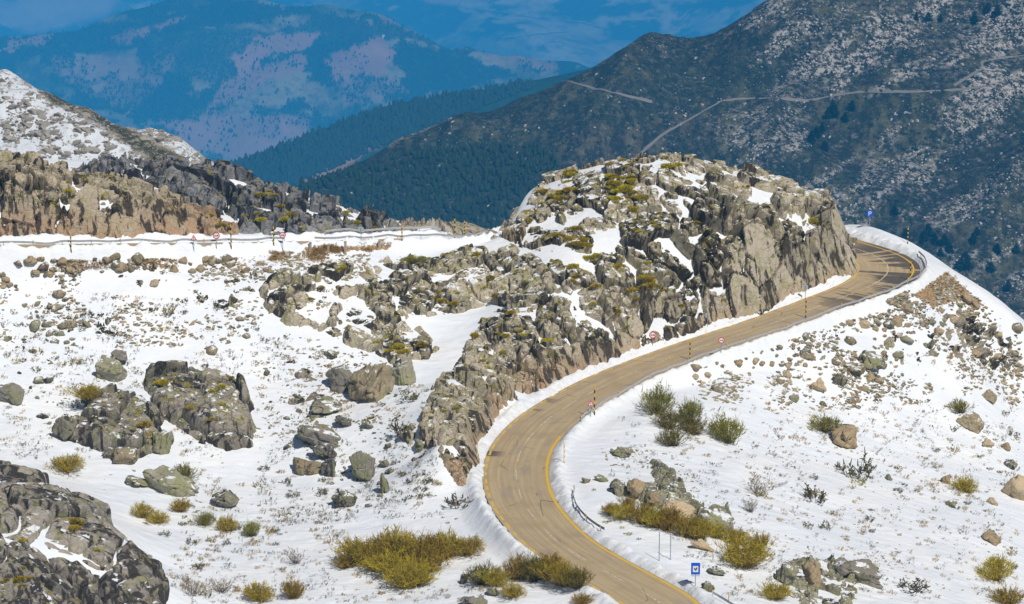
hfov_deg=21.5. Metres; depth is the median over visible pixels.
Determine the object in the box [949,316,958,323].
stone
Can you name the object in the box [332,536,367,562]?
broom bush
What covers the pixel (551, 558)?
broom bush
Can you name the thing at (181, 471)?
broom bush
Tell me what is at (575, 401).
road centre line
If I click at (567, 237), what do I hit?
moss cushion
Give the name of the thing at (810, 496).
heather bush
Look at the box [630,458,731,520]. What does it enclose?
rock outcrop
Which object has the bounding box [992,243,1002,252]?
pine tree
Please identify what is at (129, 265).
stone
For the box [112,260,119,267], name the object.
stone
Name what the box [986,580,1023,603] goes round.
broom bush
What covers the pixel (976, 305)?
stone
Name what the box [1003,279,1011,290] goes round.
pine tree
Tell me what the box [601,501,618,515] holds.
broom bush
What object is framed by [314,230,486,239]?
guardrail
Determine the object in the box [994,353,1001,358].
stone
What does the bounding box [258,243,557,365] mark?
rock outcrop
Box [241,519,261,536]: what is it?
broom bush
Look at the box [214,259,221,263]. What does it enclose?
stone
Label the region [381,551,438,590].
broom bush
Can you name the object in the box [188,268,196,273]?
stone
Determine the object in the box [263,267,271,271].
stone
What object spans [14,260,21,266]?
stone
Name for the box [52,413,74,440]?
boulder
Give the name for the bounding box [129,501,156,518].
broom bush
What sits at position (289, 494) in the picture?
shrub
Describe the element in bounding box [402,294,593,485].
rock outcrop
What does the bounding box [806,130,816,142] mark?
pine tree
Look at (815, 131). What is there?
pine tree
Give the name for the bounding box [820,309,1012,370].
rock outcrop
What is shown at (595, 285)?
moss cushion
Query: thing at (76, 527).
moss cushion
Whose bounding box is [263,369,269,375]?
stone
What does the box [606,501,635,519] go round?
broom bush
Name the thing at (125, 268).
stone
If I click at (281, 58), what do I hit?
mountain wood
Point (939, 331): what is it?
stone
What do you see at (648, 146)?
hill path
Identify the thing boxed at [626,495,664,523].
broom bush
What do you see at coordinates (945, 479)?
boulder
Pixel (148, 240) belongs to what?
guardrail
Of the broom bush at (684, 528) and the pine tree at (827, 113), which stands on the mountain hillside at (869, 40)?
the pine tree at (827, 113)
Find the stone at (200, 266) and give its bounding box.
[195,264,203,269]
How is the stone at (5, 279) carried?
on the snow ground at (588, 440)
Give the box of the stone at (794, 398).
[789,394,798,402]
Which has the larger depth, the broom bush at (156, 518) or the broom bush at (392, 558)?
the broom bush at (156, 518)
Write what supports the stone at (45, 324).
on the snow ground at (588, 440)
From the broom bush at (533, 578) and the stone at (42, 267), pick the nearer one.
the broom bush at (533, 578)
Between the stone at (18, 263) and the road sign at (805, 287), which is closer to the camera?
the stone at (18, 263)
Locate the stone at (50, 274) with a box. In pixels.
[47,271,53,277]
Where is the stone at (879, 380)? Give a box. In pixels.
[875,377,883,382]
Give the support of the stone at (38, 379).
on the snow ground at (588, 440)
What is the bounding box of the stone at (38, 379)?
[34,376,43,383]
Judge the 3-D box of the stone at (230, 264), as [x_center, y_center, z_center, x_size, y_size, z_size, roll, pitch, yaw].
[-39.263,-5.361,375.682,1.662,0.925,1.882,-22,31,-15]
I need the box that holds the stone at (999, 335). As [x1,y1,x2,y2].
[994,331,1002,338]
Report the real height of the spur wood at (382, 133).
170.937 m
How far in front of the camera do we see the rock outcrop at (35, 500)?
290.90 m
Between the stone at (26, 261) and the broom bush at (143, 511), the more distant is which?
the stone at (26, 261)
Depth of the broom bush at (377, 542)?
305.39 m
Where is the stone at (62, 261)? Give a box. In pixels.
[57,257,66,264]
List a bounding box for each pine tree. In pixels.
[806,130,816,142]
[813,126,821,136]
[819,122,825,131]
[820,140,829,150]
[822,109,831,118]
[828,100,834,109]
[830,103,839,115]
[841,112,850,120]
[846,100,856,110]
[889,205,900,215]
[901,228,910,241]
[919,224,933,236]
[919,230,929,241]
[924,12,932,20]
[931,233,939,243]
[937,248,944,255]
[938,234,951,244]
[945,242,954,251]
[953,252,974,269]
[968,232,977,243]
[971,11,978,22]
[972,227,980,235]
[984,2,990,12]
[986,262,995,271]
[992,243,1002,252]
[993,4,1001,15]
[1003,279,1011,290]
[1012,244,1019,252]
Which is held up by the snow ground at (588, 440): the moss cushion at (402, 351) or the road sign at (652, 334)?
the road sign at (652, 334)
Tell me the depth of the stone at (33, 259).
366.19 m
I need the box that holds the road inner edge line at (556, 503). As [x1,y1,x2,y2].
[545,436,698,603]
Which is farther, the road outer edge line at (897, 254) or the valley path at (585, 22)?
the valley path at (585, 22)
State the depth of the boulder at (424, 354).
365.89 m
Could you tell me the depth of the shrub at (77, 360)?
355.46 m
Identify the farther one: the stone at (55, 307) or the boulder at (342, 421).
the stone at (55, 307)
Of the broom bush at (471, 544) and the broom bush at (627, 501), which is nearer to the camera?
the broom bush at (471, 544)
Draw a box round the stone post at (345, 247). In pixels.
[344,241,346,255]
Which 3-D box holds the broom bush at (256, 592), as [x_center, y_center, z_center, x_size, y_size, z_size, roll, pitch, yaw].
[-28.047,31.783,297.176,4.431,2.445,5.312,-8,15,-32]
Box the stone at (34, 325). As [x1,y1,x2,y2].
[29,319,40,331]
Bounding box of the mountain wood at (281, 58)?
[0,0,563,159]
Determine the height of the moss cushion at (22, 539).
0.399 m
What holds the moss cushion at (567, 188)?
on the rock outcrop at (766, 249)
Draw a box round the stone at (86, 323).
[83,321,91,326]
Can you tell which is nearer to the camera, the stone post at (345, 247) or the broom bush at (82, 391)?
the broom bush at (82, 391)
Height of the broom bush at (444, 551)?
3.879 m
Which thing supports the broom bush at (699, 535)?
on the snow ground at (588, 440)
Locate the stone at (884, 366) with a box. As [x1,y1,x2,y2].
[881,362,886,368]
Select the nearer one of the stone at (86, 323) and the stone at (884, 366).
the stone at (86, 323)
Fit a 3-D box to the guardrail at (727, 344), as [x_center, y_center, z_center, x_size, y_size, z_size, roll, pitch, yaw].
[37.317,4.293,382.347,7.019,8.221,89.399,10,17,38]
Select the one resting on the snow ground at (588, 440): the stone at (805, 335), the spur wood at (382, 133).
the stone at (805, 335)
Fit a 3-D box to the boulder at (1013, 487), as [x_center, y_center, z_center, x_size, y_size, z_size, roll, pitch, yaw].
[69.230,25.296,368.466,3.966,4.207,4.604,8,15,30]
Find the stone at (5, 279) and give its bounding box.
[1,276,9,281]
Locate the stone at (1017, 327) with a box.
[1012,323,1022,331]
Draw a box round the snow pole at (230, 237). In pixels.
[230,224,231,248]
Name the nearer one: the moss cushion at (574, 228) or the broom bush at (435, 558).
the broom bush at (435, 558)
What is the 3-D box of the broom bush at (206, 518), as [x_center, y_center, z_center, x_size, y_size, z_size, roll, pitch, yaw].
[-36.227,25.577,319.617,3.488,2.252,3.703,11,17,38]
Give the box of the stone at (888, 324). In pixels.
[883,320,894,328]
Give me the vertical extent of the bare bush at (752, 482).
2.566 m
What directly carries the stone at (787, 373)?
on the snow ground at (588, 440)
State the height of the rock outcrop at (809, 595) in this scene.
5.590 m
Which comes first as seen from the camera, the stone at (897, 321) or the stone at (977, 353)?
the stone at (897, 321)
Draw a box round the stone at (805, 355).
[800,352,811,358]
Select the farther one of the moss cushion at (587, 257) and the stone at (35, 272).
the moss cushion at (587, 257)
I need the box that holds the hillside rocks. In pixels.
[341,0,1023,314]
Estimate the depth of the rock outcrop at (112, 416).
341.96 m
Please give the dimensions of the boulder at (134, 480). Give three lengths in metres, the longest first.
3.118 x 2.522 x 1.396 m
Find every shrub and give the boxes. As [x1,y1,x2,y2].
[70,356,84,364]
[158,530,171,536]
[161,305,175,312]
[186,536,196,544]
[190,561,204,568]
[257,462,269,471]
[286,491,300,497]
[754,489,767,497]
[803,521,813,529]
[810,485,820,494]
[818,522,829,529]
[834,461,844,469]
[851,476,866,484]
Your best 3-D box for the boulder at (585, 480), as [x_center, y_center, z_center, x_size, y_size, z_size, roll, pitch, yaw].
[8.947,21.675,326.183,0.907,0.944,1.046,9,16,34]
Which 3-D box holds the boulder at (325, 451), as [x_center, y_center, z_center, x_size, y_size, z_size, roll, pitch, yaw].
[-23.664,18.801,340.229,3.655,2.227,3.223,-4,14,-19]
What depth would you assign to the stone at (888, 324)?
395.03 m
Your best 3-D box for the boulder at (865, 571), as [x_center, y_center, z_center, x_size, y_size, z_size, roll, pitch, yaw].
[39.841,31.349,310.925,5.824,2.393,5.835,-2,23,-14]
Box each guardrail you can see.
[0,237,284,246]
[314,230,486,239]
[325,226,440,234]
[572,485,604,530]
[581,251,926,421]
[712,590,732,603]
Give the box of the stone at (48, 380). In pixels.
[43,377,53,383]
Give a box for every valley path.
[463,7,538,18]
[501,31,568,37]
[566,20,600,27]
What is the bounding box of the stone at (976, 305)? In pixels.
[971,302,980,308]
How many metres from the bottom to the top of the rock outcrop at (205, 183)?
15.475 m
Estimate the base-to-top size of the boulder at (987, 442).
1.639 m
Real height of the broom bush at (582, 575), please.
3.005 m
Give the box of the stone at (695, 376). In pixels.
[692,373,698,379]
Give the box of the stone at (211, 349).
[206,345,217,354]
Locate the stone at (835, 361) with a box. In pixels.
[831,358,840,365]
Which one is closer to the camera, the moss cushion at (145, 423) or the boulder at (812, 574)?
the boulder at (812, 574)
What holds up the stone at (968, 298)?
on the snow ground at (588, 440)
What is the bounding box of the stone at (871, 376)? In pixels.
[867,372,875,380]
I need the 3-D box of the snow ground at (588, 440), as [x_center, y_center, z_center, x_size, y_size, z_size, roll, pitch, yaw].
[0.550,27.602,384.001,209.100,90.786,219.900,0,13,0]
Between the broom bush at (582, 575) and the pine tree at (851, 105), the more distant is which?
the pine tree at (851, 105)
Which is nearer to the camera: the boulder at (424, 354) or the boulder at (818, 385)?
the boulder at (424, 354)
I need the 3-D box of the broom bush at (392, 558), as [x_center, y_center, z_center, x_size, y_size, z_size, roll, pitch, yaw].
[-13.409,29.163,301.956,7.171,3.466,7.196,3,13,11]
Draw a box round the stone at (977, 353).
[971,349,981,357]
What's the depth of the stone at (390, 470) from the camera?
333.48 m
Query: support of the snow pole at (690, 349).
on the snow ground at (588, 440)
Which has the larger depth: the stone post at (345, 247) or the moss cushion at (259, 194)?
the moss cushion at (259, 194)
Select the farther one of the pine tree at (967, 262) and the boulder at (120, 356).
the pine tree at (967, 262)
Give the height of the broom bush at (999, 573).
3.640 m
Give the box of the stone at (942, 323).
[939,321,945,326]
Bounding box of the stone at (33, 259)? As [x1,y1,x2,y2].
[27,256,37,264]
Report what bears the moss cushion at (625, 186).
on the rock outcrop at (766, 249)
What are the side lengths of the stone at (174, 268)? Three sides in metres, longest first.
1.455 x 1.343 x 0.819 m
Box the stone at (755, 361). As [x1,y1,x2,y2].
[753,358,759,364]
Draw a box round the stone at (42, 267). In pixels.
[36,263,47,270]
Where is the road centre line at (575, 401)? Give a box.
[516,293,852,602]
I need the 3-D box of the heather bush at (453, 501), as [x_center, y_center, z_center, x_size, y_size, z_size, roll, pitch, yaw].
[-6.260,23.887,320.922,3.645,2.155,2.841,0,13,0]
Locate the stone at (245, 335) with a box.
[242,333,250,337]
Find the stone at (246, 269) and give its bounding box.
[240,267,250,272]
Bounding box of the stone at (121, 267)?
[114,262,123,270]
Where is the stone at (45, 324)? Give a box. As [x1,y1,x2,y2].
[41,321,51,327]
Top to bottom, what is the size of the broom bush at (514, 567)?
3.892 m
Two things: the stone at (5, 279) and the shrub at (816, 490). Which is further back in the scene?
the stone at (5, 279)
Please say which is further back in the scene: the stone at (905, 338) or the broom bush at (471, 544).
the stone at (905, 338)
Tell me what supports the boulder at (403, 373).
on the snow ground at (588, 440)
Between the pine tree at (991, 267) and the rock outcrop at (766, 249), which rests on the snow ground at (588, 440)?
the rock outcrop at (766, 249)
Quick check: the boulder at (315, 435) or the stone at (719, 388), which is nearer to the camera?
the boulder at (315, 435)
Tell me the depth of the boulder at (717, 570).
299.24 m
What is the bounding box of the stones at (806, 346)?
[0,254,1023,531]
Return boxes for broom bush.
[41,451,85,473]
[61,381,107,400]
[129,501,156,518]
[146,509,171,523]
[168,495,191,511]
[172,460,202,478]
[188,510,218,526]
[215,513,241,531]
[240,579,274,602]
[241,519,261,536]
[279,573,306,599]
[328,554,357,569]
[330,532,388,566]
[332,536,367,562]
[355,548,400,572]
[362,546,418,576]
[365,527,405,553]
[373,523,416,562]
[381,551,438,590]
[396,528,436,560]
[397,556,445,585]
[398,254,425,263]
[415,528,458,561]
[416,546,453,572]
[435,526,467,557]
[451,533,486,556]
[462,558,503,585]
[475,564,513,587]
[497,579,527,598]
[500,548,535,580]
[517,551,550,582]
[527,546,570,580]
[533,554,580,587]
[555,562,594,589]
[571,591,595,603]
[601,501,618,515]
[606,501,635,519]
[617,494,638,508]
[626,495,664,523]
[634,502,667,527]
[638,378,676,415]
[647,504,686,530]
[650,407,691,429]
[654,426,690,446]
[669,510,714,538]
[676,415,716,435]
[677,394,703,422]
[686,516,714,540]
[704,409,746,444]
[707,530,774,568]
[710,522,733,538]
[720,526,750,544]
[745,529,777,548]
[754,580,795,600]
[807,409,842,432]
[946,399,975,412]
[947,473,979,494]
[974,552,1015,581]
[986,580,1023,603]
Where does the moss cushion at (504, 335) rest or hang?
on the rock outcrop at (529, 364)
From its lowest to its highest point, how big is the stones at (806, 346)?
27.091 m
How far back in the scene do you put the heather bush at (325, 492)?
329.92 m
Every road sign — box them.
[213,232,219,248]
[279,232,285,243]
[588,401,593,416]
[649,331,655,344]
[691,563,699,586]
[718,337,723,348]
[803,284,807,298]
[867,210,872,226]
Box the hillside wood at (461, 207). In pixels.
[290,140,558,228]
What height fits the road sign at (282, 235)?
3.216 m
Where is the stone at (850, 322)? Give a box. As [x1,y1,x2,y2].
[847,320,853,325]
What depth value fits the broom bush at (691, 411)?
353.22 m
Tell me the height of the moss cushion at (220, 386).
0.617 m
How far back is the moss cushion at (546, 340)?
370.08 m
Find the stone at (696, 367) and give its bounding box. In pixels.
[690,364,700,370]
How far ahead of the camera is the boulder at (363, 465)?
333.62 m
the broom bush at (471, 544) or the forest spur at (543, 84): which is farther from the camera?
the forest spur at (543, 84)
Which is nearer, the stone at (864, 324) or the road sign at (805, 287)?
the stone at (864, 324)
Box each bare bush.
[180,576,212,596]
[209,576,234,594]
[284,547,304,563]
[742,475,775,496]
[742,497,757,512]
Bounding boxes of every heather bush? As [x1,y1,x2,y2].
[317,487,327,496]
[390,417,411,435]
[399,387,418,401]
[444,493,473,508]
[802,482,827,505]
[841,447,874,481]
[897,577,929,595]
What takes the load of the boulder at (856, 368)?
on the snow ground at (588, 440)
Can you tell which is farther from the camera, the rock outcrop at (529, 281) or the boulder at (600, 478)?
the rock outcrop at (529, 281)
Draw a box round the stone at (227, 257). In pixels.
[221,254,234,261]
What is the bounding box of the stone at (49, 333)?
[46,330,52,336]
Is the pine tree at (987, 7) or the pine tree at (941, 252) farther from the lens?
the pine tree at (987, 7)
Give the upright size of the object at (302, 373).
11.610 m
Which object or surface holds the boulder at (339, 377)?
on the snow ground at (588, 440)
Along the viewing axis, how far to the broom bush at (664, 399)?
354.75 m
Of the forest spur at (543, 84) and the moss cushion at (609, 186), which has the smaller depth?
the moss cushion at (609, 186)
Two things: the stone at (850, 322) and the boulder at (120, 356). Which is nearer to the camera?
the boulder at (120, 356)
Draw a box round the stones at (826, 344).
[0,254,1023,588]
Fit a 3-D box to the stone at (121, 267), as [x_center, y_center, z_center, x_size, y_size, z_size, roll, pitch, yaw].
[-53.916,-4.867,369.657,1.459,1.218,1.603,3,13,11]
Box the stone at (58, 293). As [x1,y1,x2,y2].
[53,290,65,297]
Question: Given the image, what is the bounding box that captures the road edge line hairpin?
[830,263,859,289]
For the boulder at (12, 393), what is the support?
on the snow ground at (588, 440)
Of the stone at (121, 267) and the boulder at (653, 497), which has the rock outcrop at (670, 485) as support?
the boulder at (653, 497)
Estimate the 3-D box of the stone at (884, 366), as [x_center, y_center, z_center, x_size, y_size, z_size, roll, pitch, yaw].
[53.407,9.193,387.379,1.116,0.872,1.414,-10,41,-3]
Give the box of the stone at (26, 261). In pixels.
[23,258,31,265]
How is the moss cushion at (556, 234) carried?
on the rock outcrop at (766, 249)
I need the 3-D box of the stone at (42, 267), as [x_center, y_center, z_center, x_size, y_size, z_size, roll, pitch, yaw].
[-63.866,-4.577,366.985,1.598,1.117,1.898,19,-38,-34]
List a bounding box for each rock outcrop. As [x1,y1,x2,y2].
[0,150,238,271]
[0,460,169,603]
[1,308,131,366]
[52,383,163,457]
[70,152,400,235]
[118,263,263,332]
[143,360,255,451]
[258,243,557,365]
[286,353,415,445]
[385,217,506,239]
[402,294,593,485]
[498,152,858,368]
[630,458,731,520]
[781,553,858,603]
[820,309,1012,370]
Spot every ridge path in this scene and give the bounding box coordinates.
[0,43,21,51]
[237,94,256,100]
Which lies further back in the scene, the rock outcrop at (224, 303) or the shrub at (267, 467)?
the rock outcrop at (224, 303)
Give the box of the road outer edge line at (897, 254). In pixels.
[857,241,913,297]
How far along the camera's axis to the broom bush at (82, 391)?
345.18 m
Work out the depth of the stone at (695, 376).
370.54 m
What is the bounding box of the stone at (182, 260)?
[179,257,187,263]
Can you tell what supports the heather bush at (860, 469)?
on the snow ground at (588, 440)
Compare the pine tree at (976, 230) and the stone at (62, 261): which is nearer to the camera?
the stone at (62, 261)
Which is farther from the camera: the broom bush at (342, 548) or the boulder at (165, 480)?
the boulder at (165, 480)
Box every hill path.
[561,81,651,102]
[641,100,721,153]
[717,85,991,101]
[953,55,1023,85]
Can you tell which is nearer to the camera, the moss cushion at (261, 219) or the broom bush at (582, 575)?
the broom bush at (582, 575)
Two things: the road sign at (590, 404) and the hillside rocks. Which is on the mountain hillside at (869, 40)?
the hillside rocks
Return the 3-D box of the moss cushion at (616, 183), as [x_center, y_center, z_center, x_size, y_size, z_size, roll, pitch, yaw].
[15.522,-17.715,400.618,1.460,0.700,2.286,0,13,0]
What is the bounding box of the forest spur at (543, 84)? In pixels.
[248,69,587,185]
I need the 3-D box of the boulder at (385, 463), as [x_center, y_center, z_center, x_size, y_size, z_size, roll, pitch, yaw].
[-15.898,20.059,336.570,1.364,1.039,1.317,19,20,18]
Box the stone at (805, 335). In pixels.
[802,332,808,338]
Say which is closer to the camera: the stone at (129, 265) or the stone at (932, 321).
the stone at (129, 265)
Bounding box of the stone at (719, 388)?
[714,384,723,392]
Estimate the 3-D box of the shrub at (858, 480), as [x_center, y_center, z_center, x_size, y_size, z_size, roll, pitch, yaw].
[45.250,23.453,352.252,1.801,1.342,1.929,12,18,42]
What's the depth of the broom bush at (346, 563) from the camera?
304.96 m
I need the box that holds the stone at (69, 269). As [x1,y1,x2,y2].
[66,265,72,272]
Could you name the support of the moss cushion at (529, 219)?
on the rock outcrop at (766, 249)
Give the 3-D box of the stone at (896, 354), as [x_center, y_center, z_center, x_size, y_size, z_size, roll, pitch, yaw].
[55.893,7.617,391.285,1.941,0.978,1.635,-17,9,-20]
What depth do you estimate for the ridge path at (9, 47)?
9310.24 m
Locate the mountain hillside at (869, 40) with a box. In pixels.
[293,0,1023,319]
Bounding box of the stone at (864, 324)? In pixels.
[859,319,870,328]
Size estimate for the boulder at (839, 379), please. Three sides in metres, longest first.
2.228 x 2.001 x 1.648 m
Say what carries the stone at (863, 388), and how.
on the snow ground at (588, 440)
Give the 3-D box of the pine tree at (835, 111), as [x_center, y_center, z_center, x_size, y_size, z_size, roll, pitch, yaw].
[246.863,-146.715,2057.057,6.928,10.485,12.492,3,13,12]
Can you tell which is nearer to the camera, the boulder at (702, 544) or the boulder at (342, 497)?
the boulder at (702, 544)
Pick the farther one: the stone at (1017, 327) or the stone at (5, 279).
the stone at (1017, 327)
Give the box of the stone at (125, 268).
[123,263,127,271]
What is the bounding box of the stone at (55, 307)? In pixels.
[51,303,59,311]
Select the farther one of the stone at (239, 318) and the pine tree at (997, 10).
the pine tree at (997, 10)
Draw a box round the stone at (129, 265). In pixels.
[127,261,134,272]
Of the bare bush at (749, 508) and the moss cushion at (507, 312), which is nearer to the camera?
the bare bush at (749, 508)
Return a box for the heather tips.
[0,293,1019,602]
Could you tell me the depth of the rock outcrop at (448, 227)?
409.64 m
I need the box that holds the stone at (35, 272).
[30,270,39,275]
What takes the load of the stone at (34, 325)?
on the snow ground at (588, 440)
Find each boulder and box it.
[0,382,24,404]
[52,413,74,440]
[95,355,126,382]
[102,447,114,458]
[111,349,127,363]
[112,447,138,464]
[125,475,148,486]
[142,465,198,496]
[152,429,173,454]
[211,489,239,506]
[293,457,321,475]
[296,424,340,447]
[309,395,341,413]
[310,443,336,459]
[320,458,335,476]
[324,350,338,358]
[325,364,351,393]
[331,489,357,507]
[335,415,351,426]
[348,363,394,402]
[349,451,374,480]
[360,419,373,429]
[379,459,388,466]
[380,473,388,492]
[391,358,415,385]
[398,431,406,441]
[413,439,425,451]
[419,349,430,358]
[459,595,487,603]
[460,574,467,583]
[486,587,499,595]
[581,478,590,483]
[594,474,607,481]
[609,478,629,496]
[611,445,633,457]
[627,478,644,497]
[646,490,660,504]
[663,499,696,520]
[690,539,713,551]
[697,507,733,533]
[701,580,714,592]
[707,566,725,575]
[776,561,798,585]
[802,561,821,587]
[811,377,825,391]
[832,373,846,385]
[832,424,857,448]
[834,559,882,588]
[843,362,865,374]
[859,350,884,369]
[885,474,892,480]
[940,474,950,483]
[946,500,956,507]
[956,411,983,433]
[982,389,996,402]
[982,437,993,447]
[982,530,1000,545]
[987,497,997,505]
[1001,474,1023,500]
[1002,442,1010,450]
[1003,459,1017,468]
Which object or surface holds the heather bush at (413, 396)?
on the snow ground at (588, 440)
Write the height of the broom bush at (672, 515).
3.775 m
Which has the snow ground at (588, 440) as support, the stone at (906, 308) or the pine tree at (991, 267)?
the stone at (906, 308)
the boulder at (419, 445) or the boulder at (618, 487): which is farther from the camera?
the boulder at (419, 445)
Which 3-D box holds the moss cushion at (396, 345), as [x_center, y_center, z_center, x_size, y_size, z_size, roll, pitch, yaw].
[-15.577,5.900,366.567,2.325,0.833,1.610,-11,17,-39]
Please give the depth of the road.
345.91 m
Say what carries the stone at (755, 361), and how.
on the snow ground at (588, 440)
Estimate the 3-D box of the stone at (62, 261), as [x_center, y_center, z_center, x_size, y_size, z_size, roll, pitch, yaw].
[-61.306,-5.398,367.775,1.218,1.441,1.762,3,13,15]
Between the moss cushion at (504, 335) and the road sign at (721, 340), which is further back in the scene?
the road sign at (721, 340)
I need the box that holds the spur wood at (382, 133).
[230,78,534,186]
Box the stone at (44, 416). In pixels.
[40,414,48,418]
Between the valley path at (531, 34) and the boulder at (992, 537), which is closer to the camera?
the boulder at (992, 537)
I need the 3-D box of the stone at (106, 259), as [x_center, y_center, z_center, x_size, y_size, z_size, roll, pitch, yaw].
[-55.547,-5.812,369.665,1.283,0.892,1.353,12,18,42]
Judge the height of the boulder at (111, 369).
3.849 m
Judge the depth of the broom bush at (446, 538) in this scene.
306.00 m
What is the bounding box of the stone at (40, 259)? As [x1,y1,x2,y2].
[36,257,44,261]
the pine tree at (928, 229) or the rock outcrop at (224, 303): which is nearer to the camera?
the rock outcrop at (224, 303)
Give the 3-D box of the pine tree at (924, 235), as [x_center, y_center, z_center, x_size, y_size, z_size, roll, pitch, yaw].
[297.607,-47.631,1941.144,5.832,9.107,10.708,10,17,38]
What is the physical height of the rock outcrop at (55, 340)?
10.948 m
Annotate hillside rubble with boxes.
[0,75,211,164]
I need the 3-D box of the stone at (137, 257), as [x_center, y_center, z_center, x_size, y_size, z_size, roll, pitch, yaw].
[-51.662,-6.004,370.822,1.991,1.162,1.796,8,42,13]
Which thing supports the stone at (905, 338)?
on the snow ground at (588, 440)
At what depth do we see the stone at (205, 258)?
374.23 m
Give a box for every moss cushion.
[13,575,31,581]
[16,538,26,541]
[67,517,84,524]
[68,524,81,530]
[136,421,152,427]
[153,378,169,384]
[216,222,226,226]
[217,384,225,388]
[254,192,264,196]
[255,217,267,221]
[279,216,288,221]
[283,211,296,215]
[391,343,405,348]
[395,349,410,353]
[416,341,427,347]
[448,301,458,305]
[469,332,478,338]
[486,274,494,278]
[500,332,511,336]
[505,310,515,314]
[525,217,532,221]
[540,338,553,342]
[547,232,563,236]
[551,194,564,199]
[562,169,578,172]
[562,186,572,190]
[562,235,574,240]
[566,171,575,175]
[566,263,579,268]
[567,225,584,230]
[577,235,585,241]
[582,255,593,260]
[588,284,602,287]
[592,253,601,258]
[605,185,615,188]
[607,195,619,199]
[610,188,623,193]
[612,180,620,185]
[612,263,622,268]
[618,184,633,189]
[626,178,635,183]
[626,287,636,291]
[628,206,637,211]
[631,194,648,199]
[636,275,650,279]
[646,282,661,287]
[660,163,676,167]
[808,217,818,222]
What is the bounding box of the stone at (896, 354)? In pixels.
[892,351,903,357]
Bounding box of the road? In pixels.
[0,238,920,603]
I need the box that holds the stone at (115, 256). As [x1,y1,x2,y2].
[109,252,120,260]
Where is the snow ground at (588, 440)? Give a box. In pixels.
[0,158,1023,603]
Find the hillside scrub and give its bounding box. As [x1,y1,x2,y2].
[311,0,1023,308]
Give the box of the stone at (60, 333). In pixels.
[54,331,64,335]
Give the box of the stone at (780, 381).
[776,378,782,384]
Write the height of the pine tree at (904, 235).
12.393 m
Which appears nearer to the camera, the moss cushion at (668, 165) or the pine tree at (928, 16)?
the moss cushion at (668, 165)
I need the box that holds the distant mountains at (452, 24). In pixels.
[0,0,765,67]
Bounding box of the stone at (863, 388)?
[860,386,868,390]
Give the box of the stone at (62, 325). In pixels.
[58,322,66,329]
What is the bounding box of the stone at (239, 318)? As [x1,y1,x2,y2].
[235,316,244,320]
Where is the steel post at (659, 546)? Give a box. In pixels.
[658,532,659,560]
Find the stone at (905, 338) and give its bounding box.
[900,335,913,343]
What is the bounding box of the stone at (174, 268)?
[170,264,178,272]
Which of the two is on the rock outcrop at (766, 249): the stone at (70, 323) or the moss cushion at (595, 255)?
the moss cushion at (595, 255)
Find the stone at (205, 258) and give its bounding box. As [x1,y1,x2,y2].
[202,256,209,261]
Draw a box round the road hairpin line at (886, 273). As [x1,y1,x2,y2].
[855,248,888,287]
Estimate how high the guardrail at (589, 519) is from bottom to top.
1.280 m
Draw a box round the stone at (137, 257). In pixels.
[131,252,143,263]
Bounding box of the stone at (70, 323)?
[64,319,75,327]
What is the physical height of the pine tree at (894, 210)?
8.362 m
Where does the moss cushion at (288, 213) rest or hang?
on the rock outcrop at (205, 183)
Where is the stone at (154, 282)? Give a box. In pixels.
[149,279,158,286]
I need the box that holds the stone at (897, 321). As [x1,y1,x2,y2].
[891,316,902,326]
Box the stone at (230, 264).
[225,260,235,267]
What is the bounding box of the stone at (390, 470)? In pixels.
[387,467,393,473]
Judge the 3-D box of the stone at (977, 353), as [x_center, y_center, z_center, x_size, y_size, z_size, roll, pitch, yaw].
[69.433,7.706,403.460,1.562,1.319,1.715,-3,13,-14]
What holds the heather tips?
on the snow ground at (588, 440)
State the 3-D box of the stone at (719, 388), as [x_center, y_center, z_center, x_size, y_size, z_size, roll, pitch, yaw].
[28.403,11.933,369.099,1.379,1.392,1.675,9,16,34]
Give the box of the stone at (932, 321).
[926,318,935,324]
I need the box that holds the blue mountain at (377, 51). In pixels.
[0,0,589,161]
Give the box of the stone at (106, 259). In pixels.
[103,256,110,262]
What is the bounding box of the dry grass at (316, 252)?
[0,240,1020,602]
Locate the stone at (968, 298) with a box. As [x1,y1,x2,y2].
[961,294,973,303]
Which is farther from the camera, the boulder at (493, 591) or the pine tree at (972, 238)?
the pine tree at (972, 238)
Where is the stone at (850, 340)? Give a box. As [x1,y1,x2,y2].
[845,336,856,344]
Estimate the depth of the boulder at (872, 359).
384.90 m
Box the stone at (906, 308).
[903,304,911,312]
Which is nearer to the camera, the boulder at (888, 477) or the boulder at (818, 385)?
the boulder at (888, 477)
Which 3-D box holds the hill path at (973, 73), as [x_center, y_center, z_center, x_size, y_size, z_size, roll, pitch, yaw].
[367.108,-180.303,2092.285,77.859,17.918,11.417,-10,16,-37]
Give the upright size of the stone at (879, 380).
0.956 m
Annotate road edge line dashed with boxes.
[485,290,828,603]
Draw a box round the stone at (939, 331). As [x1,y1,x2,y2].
[934,327,942,334]
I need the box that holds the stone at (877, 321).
[873,318,881,325]
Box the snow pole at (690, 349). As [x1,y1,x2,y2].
[689,340,690,358]
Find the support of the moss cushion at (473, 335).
on the rock outcrop at (529, 364)
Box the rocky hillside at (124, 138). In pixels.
[0,69,213,165]
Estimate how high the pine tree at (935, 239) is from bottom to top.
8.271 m
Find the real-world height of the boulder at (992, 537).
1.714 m
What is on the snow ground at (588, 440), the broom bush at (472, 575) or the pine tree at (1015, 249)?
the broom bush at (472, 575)
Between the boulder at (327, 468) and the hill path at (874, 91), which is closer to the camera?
the boulder at (327, 468)
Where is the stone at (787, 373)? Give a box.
[783,370,791,378]

